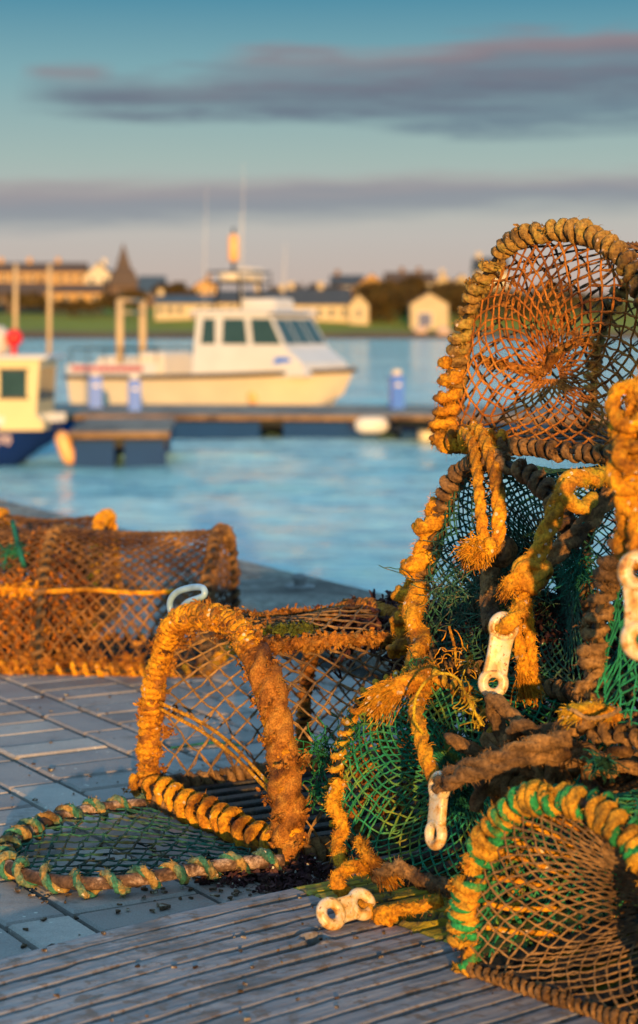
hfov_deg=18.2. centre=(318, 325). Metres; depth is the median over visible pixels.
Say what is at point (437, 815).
plastic link
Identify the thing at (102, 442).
pontoon
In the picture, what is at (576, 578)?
net
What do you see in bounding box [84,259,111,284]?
gabled house
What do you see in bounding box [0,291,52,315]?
shrub
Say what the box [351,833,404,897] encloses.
rope
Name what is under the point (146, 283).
slate roofed house
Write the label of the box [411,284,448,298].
shrub
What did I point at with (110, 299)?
shrub
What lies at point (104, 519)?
lobster pot
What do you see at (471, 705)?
rope
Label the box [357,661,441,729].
rope
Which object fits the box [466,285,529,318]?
shrub
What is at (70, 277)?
window
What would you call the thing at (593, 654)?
lobster pot
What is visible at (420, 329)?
boulder
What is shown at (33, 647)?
lobster pot
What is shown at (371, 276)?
gabled house
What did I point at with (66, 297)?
window
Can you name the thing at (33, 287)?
stone house
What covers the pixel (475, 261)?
tall house
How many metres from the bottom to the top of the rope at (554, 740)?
0.103 m
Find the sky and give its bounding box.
[0,0,637,296]
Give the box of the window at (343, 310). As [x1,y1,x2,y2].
[341,308,346,317]
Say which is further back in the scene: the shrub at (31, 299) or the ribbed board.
the shrub at (31, 299)
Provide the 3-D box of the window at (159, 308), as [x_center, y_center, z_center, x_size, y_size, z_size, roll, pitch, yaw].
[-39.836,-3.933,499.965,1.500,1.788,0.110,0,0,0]
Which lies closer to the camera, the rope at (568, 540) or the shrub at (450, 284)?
the rope at (568, 540)
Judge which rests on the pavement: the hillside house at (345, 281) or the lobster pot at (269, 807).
the lobster pot at (269, 807)
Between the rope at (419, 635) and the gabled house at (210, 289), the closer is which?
the rope at (419, 635)
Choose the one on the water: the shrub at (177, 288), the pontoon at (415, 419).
the pontoon at (415, 419)
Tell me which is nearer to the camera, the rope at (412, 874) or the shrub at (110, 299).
the rope at (412, 874)
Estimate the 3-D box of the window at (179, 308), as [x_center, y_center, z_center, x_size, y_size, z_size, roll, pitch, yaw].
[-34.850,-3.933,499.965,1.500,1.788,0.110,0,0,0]
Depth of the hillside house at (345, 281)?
572.25 m
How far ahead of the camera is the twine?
3.78 m
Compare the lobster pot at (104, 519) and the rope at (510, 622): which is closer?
the rope at (510, 622)
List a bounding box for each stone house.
[0,277,46,312]
[44,278,105,314]
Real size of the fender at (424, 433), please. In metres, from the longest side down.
1.262 x 0.480 x 0.480 m
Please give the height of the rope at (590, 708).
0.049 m
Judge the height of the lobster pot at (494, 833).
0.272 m
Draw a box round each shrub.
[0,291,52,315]
[41,296,106,316]
[98,288,149,315]
[151,281,187,296]
[170,282,197,294]
[266,286,286,289]
[286,282,339,287]
[354,278,385,302]
[364,288,413,321]
[372,282,426,315]
[378,274,428,290]
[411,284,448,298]
[429,279,475,291]
[433,283,489,317]
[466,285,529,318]
[513,280,567,317]
[537,280,626,315]
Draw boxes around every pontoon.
[54,404,625,439]
[68,418,174,467]
[392,410,609,430]
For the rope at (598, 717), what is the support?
attached to the rope at (590, 708)
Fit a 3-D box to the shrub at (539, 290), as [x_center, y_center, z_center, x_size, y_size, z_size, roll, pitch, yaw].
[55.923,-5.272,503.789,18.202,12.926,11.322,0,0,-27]
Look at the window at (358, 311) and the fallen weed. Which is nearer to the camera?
the fallen weed
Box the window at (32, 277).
[30,275,34,280]
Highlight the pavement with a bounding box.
[0,556,581,958]
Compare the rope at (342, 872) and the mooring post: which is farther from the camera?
the mooring post
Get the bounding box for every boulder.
[413,325,427,332]
[436,326,451,334]
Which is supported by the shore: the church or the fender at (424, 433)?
the church
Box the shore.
[0,295,637,338]
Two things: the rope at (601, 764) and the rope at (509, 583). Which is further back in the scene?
the rope at (509, 583)
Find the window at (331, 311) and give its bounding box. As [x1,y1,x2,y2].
[328,308,334,317]
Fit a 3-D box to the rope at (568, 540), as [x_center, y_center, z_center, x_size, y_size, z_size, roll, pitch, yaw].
[0.350,0.277,2.697,0.175,0.145,0.047,0,0,-32]
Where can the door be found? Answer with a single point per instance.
(13, 865)
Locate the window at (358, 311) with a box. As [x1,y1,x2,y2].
[356,309,361,317]
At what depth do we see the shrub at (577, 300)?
505.20 m
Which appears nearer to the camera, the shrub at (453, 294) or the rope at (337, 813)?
the rope at (337, 813)
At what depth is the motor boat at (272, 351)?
62.69 m
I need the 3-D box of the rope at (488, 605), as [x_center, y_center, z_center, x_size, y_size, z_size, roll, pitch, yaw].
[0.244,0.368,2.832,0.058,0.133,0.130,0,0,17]
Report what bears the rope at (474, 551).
hanging from the lobster pot at (585, 442)
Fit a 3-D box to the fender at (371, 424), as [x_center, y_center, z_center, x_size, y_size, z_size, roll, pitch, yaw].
[1.386,2.617,52.500,1.186,0.440,0.440,0,0,-6]
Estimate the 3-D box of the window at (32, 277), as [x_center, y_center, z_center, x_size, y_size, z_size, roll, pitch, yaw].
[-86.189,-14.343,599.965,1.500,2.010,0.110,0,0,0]
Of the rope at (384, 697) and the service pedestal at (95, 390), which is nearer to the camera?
the rope at (384, 697)
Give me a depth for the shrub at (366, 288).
538.12 m
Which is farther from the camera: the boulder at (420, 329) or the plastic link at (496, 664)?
the boulder at (420, 329)
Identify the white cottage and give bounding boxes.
[154,289,214,320]
[215,285,286,309]
[286,282,351,322]
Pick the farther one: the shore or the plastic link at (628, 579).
the shore
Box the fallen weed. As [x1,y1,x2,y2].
[170,846,335,892]
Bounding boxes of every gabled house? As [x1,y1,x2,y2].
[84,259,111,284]
[191,275,220,294]
[347,294,369,324]
[358,273,379,285]
[451,274,467,283]
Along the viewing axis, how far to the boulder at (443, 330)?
459.56 m
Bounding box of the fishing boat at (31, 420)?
[0,264,65,465]
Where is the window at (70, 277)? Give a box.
[68,275,72,280]
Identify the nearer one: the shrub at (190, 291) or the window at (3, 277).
the shrub at (190, 291)
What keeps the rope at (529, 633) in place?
hanging from the rope at (533, 559)
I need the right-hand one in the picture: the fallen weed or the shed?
the shed
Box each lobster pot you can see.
[0,507,122,634]
[0,519,241,677]
[0,583,609,899]
[316,650,637,921]
[379,447,637,708]
[426,216,637,464]
[445,778,637,1023]
[571,526,637,753]
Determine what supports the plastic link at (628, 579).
hanging from the rope at (622, 430)
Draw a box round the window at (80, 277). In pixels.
[78,275,82,280]
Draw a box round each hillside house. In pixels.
[330,270,364,299]
[383,267,434,287]
[434,269,450,284]
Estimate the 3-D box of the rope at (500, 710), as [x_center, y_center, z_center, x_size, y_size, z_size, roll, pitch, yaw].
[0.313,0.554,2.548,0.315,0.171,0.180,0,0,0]
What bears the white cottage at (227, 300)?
on the shore
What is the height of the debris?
0.033 m
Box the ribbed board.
[0,837,637,1023]
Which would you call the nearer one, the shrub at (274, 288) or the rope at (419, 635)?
the rope at (419, 635)
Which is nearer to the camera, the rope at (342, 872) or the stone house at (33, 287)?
the rope at (342, 872)
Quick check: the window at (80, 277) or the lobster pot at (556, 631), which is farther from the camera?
the window at (80, 277)
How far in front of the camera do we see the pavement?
3.67 m
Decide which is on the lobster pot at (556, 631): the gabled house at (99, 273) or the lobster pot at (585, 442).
the lobster pot at (585, 442)
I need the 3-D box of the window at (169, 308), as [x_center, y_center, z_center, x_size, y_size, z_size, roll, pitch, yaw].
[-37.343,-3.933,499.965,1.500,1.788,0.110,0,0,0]
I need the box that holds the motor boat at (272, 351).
[64,177,356,404]
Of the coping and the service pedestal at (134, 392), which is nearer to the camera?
the coping
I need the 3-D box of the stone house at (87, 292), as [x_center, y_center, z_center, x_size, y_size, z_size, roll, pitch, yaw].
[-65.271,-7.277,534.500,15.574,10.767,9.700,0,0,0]
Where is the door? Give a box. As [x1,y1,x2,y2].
[0,792,285,899]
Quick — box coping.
[0,499,637,749]
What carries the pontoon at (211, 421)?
on the water
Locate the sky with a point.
(364, 137)
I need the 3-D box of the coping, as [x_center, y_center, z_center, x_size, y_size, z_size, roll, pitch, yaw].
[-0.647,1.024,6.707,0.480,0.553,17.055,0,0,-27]
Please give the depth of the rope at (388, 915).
2.55 m
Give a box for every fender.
[55,427,73,466]
[247,391,256,404]
[349,417,393,432]
[418,428,432,439]
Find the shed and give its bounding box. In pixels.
[407,292,449,328]
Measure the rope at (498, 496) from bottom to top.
0.194 m
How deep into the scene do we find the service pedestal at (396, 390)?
56.84 m
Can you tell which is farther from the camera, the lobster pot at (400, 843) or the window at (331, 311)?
the window at (331, 311)
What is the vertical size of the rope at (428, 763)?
0.140 m
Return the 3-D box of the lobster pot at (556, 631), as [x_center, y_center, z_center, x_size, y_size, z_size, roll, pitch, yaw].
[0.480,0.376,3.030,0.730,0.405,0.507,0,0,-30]
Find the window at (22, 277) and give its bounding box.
[20,275,24,280]
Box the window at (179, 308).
[177,306,182,312]
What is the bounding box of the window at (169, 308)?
[167,306,172,312]
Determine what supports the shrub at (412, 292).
on the shore
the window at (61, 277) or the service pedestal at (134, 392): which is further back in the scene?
the window at (61, 277)
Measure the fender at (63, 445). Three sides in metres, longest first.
0.941 x 0.340 x 0.340 m
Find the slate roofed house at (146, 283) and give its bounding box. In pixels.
[137,276,166,307]
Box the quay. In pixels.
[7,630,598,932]
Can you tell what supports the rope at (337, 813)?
attached to the lobster pot at (400, 843)
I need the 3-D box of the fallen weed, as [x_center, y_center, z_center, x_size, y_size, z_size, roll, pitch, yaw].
[-0.103,0.797,2.887,0.272,0.055,0.181,0,0,0]
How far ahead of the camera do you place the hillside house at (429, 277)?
583.30 m
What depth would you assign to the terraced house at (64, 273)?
600.00 m
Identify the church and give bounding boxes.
[104,243,137,307]
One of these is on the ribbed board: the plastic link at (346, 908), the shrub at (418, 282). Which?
the plastic link at (346, 908)
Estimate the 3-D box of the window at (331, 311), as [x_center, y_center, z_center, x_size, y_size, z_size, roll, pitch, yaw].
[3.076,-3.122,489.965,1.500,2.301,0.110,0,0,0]
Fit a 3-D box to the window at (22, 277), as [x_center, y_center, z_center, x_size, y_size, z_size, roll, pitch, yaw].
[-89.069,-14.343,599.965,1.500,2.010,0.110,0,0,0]
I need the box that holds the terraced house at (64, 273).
[0,258,88,283]
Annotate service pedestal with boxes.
[87,371,103,408]
[128,374,140,410]
[387,369,403,409]
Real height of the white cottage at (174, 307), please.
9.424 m
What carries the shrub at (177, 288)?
on the shore
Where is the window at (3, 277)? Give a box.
[1,275,5,280]
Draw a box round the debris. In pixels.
[3,658,608,1020]
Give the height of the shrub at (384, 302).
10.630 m
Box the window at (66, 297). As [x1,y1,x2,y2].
[63,295,68,300]
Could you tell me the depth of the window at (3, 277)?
600.00 m
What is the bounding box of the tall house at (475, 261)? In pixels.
[471,252,507,300]
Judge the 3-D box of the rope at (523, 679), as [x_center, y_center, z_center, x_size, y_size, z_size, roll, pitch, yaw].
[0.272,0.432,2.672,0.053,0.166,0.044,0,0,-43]
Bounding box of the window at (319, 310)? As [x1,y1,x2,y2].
[316,308,321,317]
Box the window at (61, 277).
[59,275,63,280]
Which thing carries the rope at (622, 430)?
hanging from the rope
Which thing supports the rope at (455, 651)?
in the lobster pot at (400, 843)
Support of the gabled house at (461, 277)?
on the shore
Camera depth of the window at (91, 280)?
589.98 m
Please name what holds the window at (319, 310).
in the white cottage at (328, 304)
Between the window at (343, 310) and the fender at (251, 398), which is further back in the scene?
the window at (343, 310)
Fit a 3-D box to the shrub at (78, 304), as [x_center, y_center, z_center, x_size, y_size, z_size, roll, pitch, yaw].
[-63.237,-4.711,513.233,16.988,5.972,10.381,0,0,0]
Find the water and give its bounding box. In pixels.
[0,339,637,623]
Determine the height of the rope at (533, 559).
0.173 m
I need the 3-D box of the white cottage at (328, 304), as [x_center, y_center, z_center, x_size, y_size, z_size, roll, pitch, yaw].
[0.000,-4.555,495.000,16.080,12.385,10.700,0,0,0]
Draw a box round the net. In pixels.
[545,522,601,614]
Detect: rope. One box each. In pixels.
[323,777,353,879]
[327,856,372,897]
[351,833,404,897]
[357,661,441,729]
[358,890,443,926]
[370,856,451,896]
[398,582,439,701]
[405,632,439,784]
[413,669,484,734]
[429,726,572,795]
[431,625,496,694]
[443,693,637,820]
[448,424,497,577]
[467,419,508,563]
[475,536,517,633]
[492,591,535,639]
[493,569,532,605]
[507,591,545,709]
[511,464,623,595]
[518,596,545,709]
[546,483,614,578]
[555,698,624,729]
[569,707,621,720]
[580,749,629,783]
[603,368,637,575]
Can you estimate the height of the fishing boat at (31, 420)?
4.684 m
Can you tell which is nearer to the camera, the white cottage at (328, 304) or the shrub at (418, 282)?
the white cottage at (328, 304)
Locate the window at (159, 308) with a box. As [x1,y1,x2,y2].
[157,306,162,312]
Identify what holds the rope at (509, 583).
attached to the rope at (533, 559)
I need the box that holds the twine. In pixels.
[170,742,241,748]
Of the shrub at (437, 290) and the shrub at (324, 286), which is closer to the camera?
the shrub at (437, 290)
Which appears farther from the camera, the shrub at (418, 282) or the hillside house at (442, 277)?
the hillside house at (442, 277)
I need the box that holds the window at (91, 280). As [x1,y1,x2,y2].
[89,278,93,283]
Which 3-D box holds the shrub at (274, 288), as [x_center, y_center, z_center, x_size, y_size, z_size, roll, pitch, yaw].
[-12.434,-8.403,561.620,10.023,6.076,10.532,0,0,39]
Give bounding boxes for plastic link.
[316,887,375,929]
[424,771,449,850]
[478,611,518,695]
[617,550,637,660]
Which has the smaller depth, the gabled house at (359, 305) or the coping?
the coping

